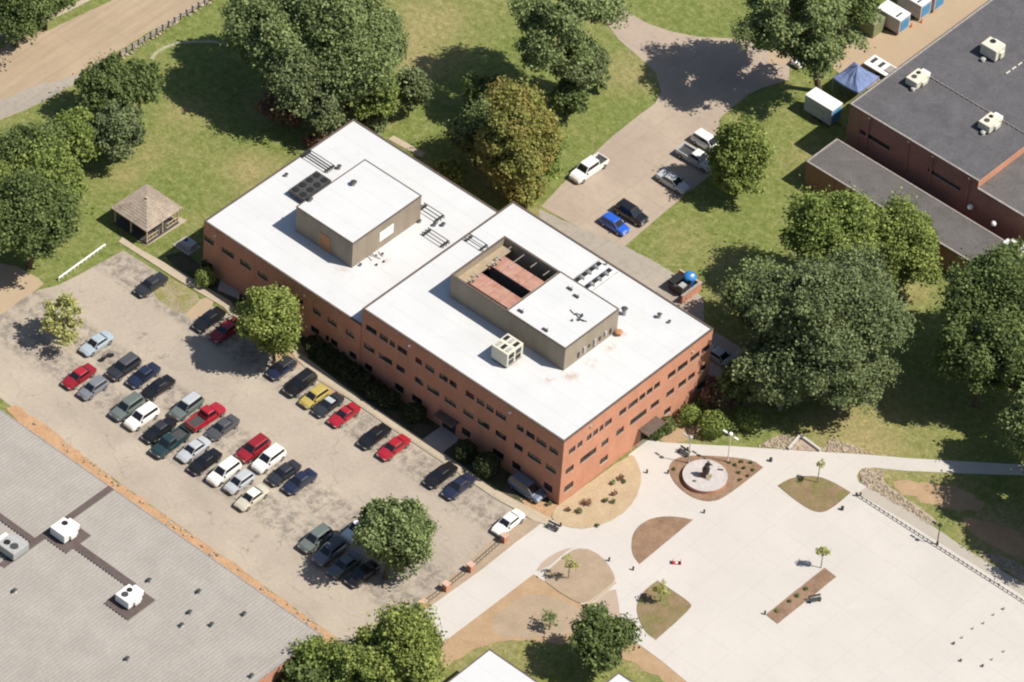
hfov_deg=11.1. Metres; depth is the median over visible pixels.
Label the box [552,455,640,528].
building bed
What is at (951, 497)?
shade dirt
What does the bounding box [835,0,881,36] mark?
broadleaf tree
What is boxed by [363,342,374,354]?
window
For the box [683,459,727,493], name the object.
statue circle
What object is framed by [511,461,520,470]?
window
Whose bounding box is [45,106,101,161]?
broadleaf tree
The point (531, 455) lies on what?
window
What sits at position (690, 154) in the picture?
pickup truck
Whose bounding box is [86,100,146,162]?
broadleaf tree
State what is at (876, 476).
riprap stones
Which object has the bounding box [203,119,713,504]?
office building
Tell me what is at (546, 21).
broadleaf tree
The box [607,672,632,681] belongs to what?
white roof shed
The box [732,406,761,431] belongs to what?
shrub
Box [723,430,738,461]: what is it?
lamp post
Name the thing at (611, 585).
bed kerb
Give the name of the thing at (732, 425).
shrub
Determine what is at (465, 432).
window
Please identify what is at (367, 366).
window
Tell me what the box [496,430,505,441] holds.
window
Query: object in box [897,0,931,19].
trailer
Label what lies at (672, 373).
window
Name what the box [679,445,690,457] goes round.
bench
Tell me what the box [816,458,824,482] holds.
young tree
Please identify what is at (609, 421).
window
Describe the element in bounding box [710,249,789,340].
broadleaf tree
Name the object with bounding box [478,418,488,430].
window
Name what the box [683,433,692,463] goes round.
lamp post
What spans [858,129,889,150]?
window
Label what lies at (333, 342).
window
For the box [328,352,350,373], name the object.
shrub
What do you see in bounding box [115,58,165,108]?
broadleaf tree
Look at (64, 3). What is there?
broadleaf tree
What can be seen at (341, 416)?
parked car
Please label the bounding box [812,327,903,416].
broadleaf tree
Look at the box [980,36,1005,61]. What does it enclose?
rooftop unit
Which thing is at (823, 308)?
broadleaf tree
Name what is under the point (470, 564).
pier fence
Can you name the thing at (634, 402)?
window
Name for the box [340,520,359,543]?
parked suv
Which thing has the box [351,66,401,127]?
broadleaf tree
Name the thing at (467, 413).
window
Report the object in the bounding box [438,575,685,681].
soil slope
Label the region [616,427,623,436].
window
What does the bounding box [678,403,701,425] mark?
shrub
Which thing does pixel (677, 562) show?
red stand
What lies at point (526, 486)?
minivan
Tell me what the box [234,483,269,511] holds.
parked car
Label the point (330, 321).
window
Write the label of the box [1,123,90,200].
broadleaf tree
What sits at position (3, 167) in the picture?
broadleaf tree
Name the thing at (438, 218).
pipe rack
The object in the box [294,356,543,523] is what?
lot kerb
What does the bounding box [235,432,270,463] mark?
parked suv
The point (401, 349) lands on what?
window
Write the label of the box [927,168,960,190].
window
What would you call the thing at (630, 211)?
parked suv
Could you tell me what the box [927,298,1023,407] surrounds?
broadleaf tree
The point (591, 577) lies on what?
tan tree bed
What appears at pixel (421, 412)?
shrub
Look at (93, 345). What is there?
parked car
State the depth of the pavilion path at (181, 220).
680.32 m
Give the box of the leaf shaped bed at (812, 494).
[778,476,850,511]
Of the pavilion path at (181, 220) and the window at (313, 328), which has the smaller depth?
the window at (313, 328)
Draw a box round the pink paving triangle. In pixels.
[595,590,619,617]
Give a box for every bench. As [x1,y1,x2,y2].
[546,520,559,531]
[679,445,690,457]
[808,593,821,603]
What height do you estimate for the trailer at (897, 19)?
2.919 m
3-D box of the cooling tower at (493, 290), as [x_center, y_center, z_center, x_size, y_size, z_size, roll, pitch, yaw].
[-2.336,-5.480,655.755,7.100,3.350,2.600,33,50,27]
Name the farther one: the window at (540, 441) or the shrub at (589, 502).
the shrub at (589, 502)
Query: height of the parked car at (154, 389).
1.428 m
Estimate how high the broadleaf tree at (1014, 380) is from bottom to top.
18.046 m
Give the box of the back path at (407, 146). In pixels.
[388,135,424,156]
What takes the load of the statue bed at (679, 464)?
on the plaza paving at (899, 602)
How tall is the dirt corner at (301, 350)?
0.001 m
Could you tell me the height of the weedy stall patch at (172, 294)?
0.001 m
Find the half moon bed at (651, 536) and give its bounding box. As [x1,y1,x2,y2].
[632,516,692,563]
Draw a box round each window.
[204,235,213,246]
[221,247,233,259]
[240,259,250,270]
[257,271,267,281]
[310,325,318,335]
[313,307,320,317]
[328,317,336,327]
[331,338,337,348]
[345,329,353,339]
[349,351,355,360]
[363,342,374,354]
[364,362,371,373]
[366,325,376,336]
[378,353,391,365]
[379,333,387,343]
[394,382,403,394]
[396,364,404,374]
[397,345,406,356]
[412,394,421,405]
[414,376,422,386]
[415,357,421,365]
[425,364,434,374]
[427,385,438,396]
[439,373,447,383]
[445,396,455,408]
[449,380,456,389]
[461,428,470,438]
[463,409,473,419]
[465,390,473,400]
[476,397,484,407]
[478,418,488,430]
[486,404,493,413]
[492,448,503,460]
[495,410,505,421]
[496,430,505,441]
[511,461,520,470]
[514,443,522,452]
[517,424,523,433]
[526,431,534,440]
[527,451,540,464]
[536,437,545,448]
[543,482,551,493]
[545,464,555,474]
[549,446,557,456]
[564,481,572,493]
[565,465,573,475]
[568,446,575,455]
[580,447,595,464]
[600,455,606,465]
[601,438,607,448]
[604,418,611,428]
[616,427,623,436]
[619,407,625,417]
[628,399,637,410]
[630,409,645,425]
[639,393,644,401]
[650,399,658,410]
[664,407,670,415]
[666,388,673,398]
[667,370,675,380]
[678,361,687,372]
[678,379,685,389]
[688,372,694,381]
[690,352,699,363]
[697,380,705,391]
[700,363,705,372]
[701,344,709,354]
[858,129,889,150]
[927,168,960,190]
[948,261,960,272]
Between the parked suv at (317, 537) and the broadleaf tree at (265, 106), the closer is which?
the parked suv at (317, 537)
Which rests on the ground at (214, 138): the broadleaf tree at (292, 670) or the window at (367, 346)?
the broadleaf tree at (292, 670)
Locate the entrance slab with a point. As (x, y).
(442, 439)
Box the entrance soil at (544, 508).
[520,498,557,519]
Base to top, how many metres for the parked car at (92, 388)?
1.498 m
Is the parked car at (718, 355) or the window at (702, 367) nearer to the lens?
the window at (702, 367)
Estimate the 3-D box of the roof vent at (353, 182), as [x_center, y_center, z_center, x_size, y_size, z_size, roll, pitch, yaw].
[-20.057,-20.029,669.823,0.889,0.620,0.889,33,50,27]
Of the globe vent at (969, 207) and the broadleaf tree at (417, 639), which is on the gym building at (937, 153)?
the globe vent at (969, 207)
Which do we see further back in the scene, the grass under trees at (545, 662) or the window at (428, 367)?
the window at (428, 367)
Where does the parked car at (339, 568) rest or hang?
on the parking lot
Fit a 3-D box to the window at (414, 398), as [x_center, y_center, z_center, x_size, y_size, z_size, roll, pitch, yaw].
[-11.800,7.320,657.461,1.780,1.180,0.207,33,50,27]
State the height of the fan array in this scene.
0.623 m
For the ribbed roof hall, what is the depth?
624.23 m
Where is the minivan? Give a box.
[507,470,545,502]
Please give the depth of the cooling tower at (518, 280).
657.34 m
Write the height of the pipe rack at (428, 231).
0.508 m
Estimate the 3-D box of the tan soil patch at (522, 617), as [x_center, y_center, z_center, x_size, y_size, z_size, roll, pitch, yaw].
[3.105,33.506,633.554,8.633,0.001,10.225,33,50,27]
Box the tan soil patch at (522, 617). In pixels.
[493,593,582,638]
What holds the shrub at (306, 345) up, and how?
on the kerb planting soil at (189, 265)
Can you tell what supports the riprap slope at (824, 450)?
on the ground at (214, 138)
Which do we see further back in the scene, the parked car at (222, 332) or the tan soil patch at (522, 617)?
the parked car at (222, 332)
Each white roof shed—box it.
[448,649,536,681]
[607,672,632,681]
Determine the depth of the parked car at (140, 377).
658.85 m
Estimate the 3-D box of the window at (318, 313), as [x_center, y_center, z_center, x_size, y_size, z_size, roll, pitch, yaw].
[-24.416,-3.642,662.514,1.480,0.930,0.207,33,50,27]
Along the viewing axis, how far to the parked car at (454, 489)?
647.78 m
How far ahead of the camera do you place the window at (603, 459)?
651.45 m
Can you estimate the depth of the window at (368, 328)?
656.72 m
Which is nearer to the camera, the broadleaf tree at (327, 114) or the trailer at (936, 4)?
the broadleaf tree at (327, 114)
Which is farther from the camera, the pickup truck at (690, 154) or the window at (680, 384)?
the pickup truck at (690, 154)
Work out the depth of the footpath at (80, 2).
710.83 m
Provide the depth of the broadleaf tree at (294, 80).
687.46 m
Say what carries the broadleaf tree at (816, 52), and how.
on the ground at (214, 138)
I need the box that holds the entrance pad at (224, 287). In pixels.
[218,280,239,298]
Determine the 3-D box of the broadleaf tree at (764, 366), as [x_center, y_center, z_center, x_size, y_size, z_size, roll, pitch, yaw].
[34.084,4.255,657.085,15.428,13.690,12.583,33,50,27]
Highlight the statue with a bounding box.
[698,460,712,480]
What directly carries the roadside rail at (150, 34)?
on the ground at (214, 138)
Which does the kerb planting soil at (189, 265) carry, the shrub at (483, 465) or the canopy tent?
the shrub at (483, 465)
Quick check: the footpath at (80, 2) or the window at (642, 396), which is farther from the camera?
the footpath at (80, 2)
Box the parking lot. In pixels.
[0,250,526,644]
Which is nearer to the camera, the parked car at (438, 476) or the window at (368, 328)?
the parked car at (438, 476)
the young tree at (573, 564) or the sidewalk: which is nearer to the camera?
the young tree at (573, 564)
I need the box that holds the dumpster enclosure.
[678,269,701,303]
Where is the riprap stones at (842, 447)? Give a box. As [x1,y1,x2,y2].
[758,434,872,453]
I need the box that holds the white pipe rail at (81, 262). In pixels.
[58,244,105,280]
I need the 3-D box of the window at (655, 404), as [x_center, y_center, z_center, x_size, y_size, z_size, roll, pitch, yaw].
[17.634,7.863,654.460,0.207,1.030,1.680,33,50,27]
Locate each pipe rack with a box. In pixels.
[301,149,334,172]
[421,203,444,222]
[422,227,449,247]
[465,234,487,251]
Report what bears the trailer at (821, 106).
on the ground at (214, 138)
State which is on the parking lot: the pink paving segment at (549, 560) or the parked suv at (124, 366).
the parked suv at (124, 366)
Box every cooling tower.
[467,273,520,308]
[489,256,543,298]
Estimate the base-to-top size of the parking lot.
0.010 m
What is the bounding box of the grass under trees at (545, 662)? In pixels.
[504,642,627,681]
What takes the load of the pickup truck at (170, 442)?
on the parking lot
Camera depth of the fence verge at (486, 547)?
641.26 m
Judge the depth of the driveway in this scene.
671.07 m
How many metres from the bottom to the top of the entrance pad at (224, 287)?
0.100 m
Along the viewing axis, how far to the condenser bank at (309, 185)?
674.14 m
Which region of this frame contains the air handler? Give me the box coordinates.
[491,333,523,367]
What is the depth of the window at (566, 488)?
647.65 m
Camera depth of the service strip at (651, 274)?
680.59 m
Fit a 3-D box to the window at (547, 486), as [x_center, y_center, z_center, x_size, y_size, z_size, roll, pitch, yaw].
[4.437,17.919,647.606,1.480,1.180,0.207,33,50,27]
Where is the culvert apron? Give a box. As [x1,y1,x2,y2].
[792,439,817,450]
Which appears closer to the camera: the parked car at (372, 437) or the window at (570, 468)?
the window at (570, 468)
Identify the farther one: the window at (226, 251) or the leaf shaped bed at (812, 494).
the window at (226, 251)
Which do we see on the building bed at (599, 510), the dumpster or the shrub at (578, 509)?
the shrub at (578, 509)
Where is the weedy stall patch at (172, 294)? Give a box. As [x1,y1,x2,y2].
[154,278,198,312]
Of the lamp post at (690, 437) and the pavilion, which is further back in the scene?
the pavilion
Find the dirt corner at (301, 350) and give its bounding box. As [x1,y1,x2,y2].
[270,344,308,367]
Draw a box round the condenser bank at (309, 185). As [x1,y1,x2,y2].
[289,171,330,201]
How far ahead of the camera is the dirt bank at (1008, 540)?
648.37 m
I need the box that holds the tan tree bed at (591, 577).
[545,548,614,602]
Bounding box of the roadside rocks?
[122,0,213,58]
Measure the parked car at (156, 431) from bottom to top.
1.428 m
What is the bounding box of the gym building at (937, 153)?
[804,0,1023,276]
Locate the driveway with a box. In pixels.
[0,263,42,314]
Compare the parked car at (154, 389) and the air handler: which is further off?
the parked car at (154, 389)
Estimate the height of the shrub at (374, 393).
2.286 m
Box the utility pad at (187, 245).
[173,236,199,255]
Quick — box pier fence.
[418,531,508,607]
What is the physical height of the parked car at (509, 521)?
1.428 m
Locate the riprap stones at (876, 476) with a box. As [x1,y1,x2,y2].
[859,467,936,524]
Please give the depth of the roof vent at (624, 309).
656.77 m
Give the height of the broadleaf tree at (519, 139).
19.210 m
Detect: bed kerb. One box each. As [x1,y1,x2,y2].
[537,546,576,577]
[585,581,616,604]
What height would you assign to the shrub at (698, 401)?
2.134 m
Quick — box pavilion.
[110,184,182,244]
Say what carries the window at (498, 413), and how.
in the office building at (563, 408)
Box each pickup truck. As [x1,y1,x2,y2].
[150,425,190,458]
[185,402,226,432]
[569,152,608,183]
[675,142,711,171]
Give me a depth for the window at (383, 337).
655.76 m
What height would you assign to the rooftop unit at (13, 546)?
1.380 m
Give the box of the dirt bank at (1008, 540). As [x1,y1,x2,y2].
[962,517,1023,558]
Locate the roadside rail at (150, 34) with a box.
[119,0,210,55]
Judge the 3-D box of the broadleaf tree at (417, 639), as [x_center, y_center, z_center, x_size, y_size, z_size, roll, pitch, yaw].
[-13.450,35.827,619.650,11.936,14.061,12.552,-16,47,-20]
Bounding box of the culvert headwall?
[787,434,820,451]
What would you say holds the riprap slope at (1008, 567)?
on the ground at (214, 138)
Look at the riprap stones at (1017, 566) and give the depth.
644.63 m
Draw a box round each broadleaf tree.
[0,0,61,47]
[0,119,72,170]
[0,153,18,187]
[0,160,93,268]
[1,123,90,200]
[40,290,84,349]
[44,0,75,29]
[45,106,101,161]
[72,48,142,113]
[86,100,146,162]
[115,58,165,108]
[214,0,328,100]
[218,0,265,62]
[230,281,304,364]
[255,88,303,131]
[257,24,332,117]
[275,655,334,681]
[276,0,405,71]
[290,634,349,681]
[296,89,349,135]
[308,24,412,118]
[327,639,406,681]
[345,598,452,681]
[349,493,441,580]
[350,103,388,135]
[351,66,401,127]
[360,3,409,73]
[394,64,436,117]
[434,156,467,185]
[439,89,492,164]
[459,70,500,111]
[469,73,570,191]
[501,176,551,207]
[507,0,633,102]
[533,129,568,180]
[545,37,612,86]
[548,77,589,115]
[563,599,645,678]
[585,66,610,89]
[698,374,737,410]
[702,108,781,195]
[708,357,760,405]
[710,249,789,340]
[724,335,844,411]
[730,0,875,89]
[741,237,923,400]
[776,174,885,266]
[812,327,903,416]
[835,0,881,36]
[863,186,947,293]
[926,235,1023,326]
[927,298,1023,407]
[991,297,1023,400]
[993,382,1023,454]
[1014,418,1023,472]
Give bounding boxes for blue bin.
[683,271,696,287]
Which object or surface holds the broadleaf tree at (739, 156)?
on the ground at (214, 138)
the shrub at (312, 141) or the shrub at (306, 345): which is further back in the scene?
the shrub at (312, 141)
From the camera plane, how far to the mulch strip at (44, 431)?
644.39 m
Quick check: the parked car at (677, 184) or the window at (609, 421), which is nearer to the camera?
the window at (609, 421)
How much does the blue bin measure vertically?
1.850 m
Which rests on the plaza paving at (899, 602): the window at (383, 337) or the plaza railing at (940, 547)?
the plaza railing at (940, 547)
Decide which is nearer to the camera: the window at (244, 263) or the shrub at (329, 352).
the shrub at (329, 352)
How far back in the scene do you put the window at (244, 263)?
668.21 m
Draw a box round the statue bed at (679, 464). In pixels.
[669,455,762,500]
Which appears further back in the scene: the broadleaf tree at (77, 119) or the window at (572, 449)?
the broadleaf tree at (77, 119)
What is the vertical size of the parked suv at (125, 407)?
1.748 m
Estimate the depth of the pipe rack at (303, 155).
678.51 m
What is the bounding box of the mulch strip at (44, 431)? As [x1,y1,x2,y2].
[7,405,345,647]
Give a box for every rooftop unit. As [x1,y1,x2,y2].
[0,532,28,560]
[50,517,78,543]
[115,584,143,609]
[905,68,930,89]
[978,112,1002,133]
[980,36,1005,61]
[1003,238,1023,255]
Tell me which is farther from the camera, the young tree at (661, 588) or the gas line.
the gas line
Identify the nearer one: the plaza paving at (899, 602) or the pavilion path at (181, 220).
the plaza paving at (899, 602)
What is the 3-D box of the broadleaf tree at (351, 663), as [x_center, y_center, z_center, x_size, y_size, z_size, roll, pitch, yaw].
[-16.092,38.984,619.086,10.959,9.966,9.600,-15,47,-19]
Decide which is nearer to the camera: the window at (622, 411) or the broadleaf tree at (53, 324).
the window at (622, 411)
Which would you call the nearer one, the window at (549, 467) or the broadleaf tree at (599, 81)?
the window at (549, 467)
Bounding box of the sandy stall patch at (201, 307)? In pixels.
[186,297,213,318]
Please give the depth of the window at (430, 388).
654.16 m
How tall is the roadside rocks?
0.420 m
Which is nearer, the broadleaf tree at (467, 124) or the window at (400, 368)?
the window at (400, 368)
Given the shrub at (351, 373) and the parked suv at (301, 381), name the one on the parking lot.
the parked suv at (301, 381)
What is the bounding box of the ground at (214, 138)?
[0,0,1023,681]
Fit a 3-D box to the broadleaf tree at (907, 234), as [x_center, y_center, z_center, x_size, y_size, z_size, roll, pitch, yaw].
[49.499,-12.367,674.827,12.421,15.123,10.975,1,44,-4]
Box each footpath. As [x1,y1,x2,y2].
[0,0,89,36]
[149,40,230,59]
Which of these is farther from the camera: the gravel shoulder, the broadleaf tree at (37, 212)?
the gravel shoulder
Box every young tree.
[540,609,558,629]
[561,554,580,578]
[652,579,670,601]
[815,545,830,567]
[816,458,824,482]
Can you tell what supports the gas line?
on the gym building at (937, 153)
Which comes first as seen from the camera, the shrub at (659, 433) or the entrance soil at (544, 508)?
the entrance soil at (544, 508)
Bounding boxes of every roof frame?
[368,251,384,265]
[570,309,586,321]
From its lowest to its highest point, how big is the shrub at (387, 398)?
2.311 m
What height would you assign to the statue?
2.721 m
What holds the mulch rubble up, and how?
on the mulch strip at (44, 431)
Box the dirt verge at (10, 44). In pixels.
[0,31,40,52]
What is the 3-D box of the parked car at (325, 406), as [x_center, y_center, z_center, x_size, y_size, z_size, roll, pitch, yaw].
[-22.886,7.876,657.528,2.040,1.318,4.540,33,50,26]
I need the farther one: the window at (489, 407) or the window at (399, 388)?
the window at (399, 388)
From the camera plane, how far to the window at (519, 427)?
645.44 m
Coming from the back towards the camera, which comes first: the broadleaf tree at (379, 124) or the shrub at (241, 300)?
the broadleaf tree at (379, 124)
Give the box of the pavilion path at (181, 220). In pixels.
[140,217,185,245]
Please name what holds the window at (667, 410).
in the office building at (563, 408)
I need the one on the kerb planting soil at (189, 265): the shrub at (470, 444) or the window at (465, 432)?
the shrub at (470, 444)
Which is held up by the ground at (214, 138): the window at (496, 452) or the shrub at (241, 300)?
the shrub at (241, 300)
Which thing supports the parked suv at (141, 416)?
on the parking lot
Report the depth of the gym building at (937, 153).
690.33 m
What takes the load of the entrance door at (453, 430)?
in the office building at (563, 408)
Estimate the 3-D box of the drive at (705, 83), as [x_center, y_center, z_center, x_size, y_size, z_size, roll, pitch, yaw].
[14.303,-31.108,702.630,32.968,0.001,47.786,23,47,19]
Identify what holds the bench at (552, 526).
on the plaza paving at (899, 602)
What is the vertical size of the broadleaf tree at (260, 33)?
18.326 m
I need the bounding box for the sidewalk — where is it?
[119,237,551,523]
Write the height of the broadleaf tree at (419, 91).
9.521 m
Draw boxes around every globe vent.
[967,204,972,212]
[991,220,996,228]
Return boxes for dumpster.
[668,273,691,295]
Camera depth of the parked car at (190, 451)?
649.86 m
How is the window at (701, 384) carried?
in the office building at (563, 408)
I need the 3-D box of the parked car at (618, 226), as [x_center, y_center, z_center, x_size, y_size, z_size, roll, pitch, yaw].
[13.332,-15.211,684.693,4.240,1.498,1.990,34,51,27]
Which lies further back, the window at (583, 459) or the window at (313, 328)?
the window at (313, 328)
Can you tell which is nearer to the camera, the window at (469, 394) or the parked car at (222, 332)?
the window at (469, 394)
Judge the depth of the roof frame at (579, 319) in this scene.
651.00 m
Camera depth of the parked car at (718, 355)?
667.22 m
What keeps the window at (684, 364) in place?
in the office building at (563, 408)
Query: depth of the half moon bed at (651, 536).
645.14 m
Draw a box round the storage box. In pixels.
[858,12,885,37]
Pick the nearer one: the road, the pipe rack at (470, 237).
the pipe rack at (470, 237)
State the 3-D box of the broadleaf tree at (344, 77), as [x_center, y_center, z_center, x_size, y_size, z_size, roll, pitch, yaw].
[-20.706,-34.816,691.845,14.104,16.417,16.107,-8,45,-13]
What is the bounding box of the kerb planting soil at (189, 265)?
[166,251,556,504]
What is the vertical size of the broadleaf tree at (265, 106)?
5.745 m
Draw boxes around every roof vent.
[350,180,356,185]
[615,329,622,335]
[621,306,627,315]
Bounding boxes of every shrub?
[194,266,216,287]
[201,259,212,271]
[235,299,244,311]
[302,129,326,148]
[303,334,326,355]
[316,343,338,364]
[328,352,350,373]
[340,361,363,382]
[352,370,375,390]
[364,379,387,400]
[377,388,400,409]
[404,401,426,423]
[453,439,477,462]
[473,451,500,478]
[576,507,582,513]
[581,498,591,504]
[651,427,664,439]
[658,415,676,434]
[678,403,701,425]
[695,394,714,411]
[698,409,729,438]
[723,419,738,433]
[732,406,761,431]
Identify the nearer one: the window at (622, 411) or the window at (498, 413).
the window at (498, 413)
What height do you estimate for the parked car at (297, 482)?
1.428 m
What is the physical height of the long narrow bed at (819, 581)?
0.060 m
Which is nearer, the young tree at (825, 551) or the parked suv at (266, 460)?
the young tree at (825, 551)
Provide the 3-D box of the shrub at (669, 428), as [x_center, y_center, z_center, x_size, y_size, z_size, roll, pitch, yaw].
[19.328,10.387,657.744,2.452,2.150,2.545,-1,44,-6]
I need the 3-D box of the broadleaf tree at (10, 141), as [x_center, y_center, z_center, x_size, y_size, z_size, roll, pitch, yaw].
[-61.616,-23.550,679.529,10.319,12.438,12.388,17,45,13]
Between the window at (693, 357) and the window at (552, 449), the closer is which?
the window at (552, 449)
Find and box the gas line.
[931,60,1023,132]
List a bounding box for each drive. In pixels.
[541,10,788,245]
[708,333,746,394]
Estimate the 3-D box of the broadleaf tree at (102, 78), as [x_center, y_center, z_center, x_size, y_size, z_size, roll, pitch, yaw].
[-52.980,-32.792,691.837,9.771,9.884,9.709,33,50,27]
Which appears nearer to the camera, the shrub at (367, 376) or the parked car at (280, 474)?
the parked car at (280, 474)
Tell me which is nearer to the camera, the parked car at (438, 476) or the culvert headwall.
the parked car at (438, 476)
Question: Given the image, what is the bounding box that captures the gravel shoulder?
[0,75,79,119]
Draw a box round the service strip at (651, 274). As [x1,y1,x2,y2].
[539,209,703,321]
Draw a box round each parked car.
[61,363,96,389]
[77,375,108,400]
[79,330,113,356]
[126,362,160,388]
[133,272,167,297]
[140,374,175,400]
[141,416,176,443]
[176,436,210,462]
[187,448,221,475]
[192,306,225,332]
[205,414,239,441]
[208,317,238,342]
[223,468,255,494]
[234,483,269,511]
[266,355,296,380]
[266,459,301,486]
[282,468,317,494]
[299,383,330,408]
[311,392,344,417]
[326,550,362,578]
[327,402,360,427]
[345,559,380,587]
[357,422,391,449]
[376,433,410,460]
[423,461,457,488]
[441,472,475,499]
[491,508,525,536]
[599,211,630,235]
[655,169,689,193]
[710,344,733,368]
[791,59,805,68]
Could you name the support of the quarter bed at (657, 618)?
on the plaza paving at (899, 602)
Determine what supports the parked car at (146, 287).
on the parking lot
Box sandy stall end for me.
[319,382,336,394]
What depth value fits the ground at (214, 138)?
690.04 m
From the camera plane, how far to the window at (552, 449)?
642.92 m
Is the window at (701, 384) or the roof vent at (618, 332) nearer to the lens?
the roof vent at (618, 332)
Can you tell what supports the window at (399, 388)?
in the office building at (563, 408)
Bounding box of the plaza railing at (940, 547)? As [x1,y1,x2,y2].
[857,494,1023,600]
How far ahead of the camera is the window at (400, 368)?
656.56 m
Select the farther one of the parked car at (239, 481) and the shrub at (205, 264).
the shrub at (205, 264)
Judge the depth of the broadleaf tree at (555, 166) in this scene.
686.99 m
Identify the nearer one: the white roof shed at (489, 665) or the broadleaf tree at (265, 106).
the white roof shed at (489, 665)
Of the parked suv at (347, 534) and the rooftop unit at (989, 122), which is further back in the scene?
the rooftop unit at (989, 122)
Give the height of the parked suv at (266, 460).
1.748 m
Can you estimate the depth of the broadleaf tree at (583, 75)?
694.82 m
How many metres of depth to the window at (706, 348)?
657.69 m
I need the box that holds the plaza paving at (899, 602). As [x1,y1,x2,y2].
[422,439,1023,681]
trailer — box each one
[804,87,842,125]
[864,55,896,76]
[877,0,910,33]
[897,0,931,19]
[931,0,944,11]
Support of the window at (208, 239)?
in the office building at (563, 408)
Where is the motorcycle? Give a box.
[100,351,113,361]
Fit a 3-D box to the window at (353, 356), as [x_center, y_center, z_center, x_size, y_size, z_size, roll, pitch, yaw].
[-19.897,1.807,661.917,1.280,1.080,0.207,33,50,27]
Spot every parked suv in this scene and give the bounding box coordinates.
[106,351,141,381]
[109,391,145,421]
[124,401,159,430]
[169,390,203,420]
[206,455,241,486]
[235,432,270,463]
[251,443,286,473]
[283,367,317,397]
[297,522,333,553]
[312,535,347,566]
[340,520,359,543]
[613,198,648,226]
[691,128,716,148]
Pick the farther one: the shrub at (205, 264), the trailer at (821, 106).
the trailer at (821, 106)
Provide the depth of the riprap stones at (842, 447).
657.81 m
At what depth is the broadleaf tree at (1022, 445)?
643.93 m
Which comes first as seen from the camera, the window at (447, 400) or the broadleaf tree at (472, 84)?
the window at (447, 400)
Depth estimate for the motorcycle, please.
661.57 m
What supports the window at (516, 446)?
in the office building at (563, 408)
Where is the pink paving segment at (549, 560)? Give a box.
[536,548,571,570]
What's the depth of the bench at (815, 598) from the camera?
638.08 m
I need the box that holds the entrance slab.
[422,426,458,452]
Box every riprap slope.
[762,434,867,453]
[979,554,1023,581]
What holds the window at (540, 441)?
in the office building at (563, 408)
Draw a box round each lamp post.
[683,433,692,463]
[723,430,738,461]
[932,521,941,544]
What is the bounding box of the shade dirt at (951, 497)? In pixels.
[894,480,983,510]
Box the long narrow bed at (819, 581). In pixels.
[766,568,835,623]
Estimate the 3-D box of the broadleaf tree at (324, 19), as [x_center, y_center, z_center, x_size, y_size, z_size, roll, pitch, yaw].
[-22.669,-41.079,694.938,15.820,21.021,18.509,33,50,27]
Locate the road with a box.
[0,0,208,119]
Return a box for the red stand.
[672,560,680,564]
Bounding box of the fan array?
[573,260,617,290]
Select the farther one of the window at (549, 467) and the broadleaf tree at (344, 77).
the broadleaf tree at (344, 77)
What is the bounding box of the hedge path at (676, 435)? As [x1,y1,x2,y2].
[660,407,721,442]
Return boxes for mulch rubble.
[16,410,336,641]
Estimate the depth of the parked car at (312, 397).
657.78 m
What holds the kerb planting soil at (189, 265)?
on the ground at (214, 138)
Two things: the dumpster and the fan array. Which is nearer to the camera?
the fan array
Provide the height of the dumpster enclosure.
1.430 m
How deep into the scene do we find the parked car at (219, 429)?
652.92 m
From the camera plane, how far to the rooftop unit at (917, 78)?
694.71 m
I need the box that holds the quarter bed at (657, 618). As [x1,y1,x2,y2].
[637,580,690,638]
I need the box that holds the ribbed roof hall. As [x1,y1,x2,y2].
[0,409,318,681]
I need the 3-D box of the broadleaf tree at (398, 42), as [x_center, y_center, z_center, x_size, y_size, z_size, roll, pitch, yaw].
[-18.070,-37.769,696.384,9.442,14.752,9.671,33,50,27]
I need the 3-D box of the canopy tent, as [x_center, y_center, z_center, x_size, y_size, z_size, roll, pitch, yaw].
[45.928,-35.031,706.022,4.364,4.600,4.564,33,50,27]
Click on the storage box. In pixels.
(870, 30)
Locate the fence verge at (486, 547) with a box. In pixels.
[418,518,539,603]
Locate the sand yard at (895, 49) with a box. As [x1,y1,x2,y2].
[768,0,988,87]
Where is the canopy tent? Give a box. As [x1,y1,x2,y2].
[832,62,878,97]
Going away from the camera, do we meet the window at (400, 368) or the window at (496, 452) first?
the window at (496, 452)
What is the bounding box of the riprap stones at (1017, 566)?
[983,554,1023,580]
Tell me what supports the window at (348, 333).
in the office building at (563, 408)
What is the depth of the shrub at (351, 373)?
660.79 m
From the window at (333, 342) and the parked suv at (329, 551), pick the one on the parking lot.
the parked suv at (329, 551)
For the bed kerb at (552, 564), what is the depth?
640.51 m
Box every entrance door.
[443,423,455,433]
[640,433,646,440]

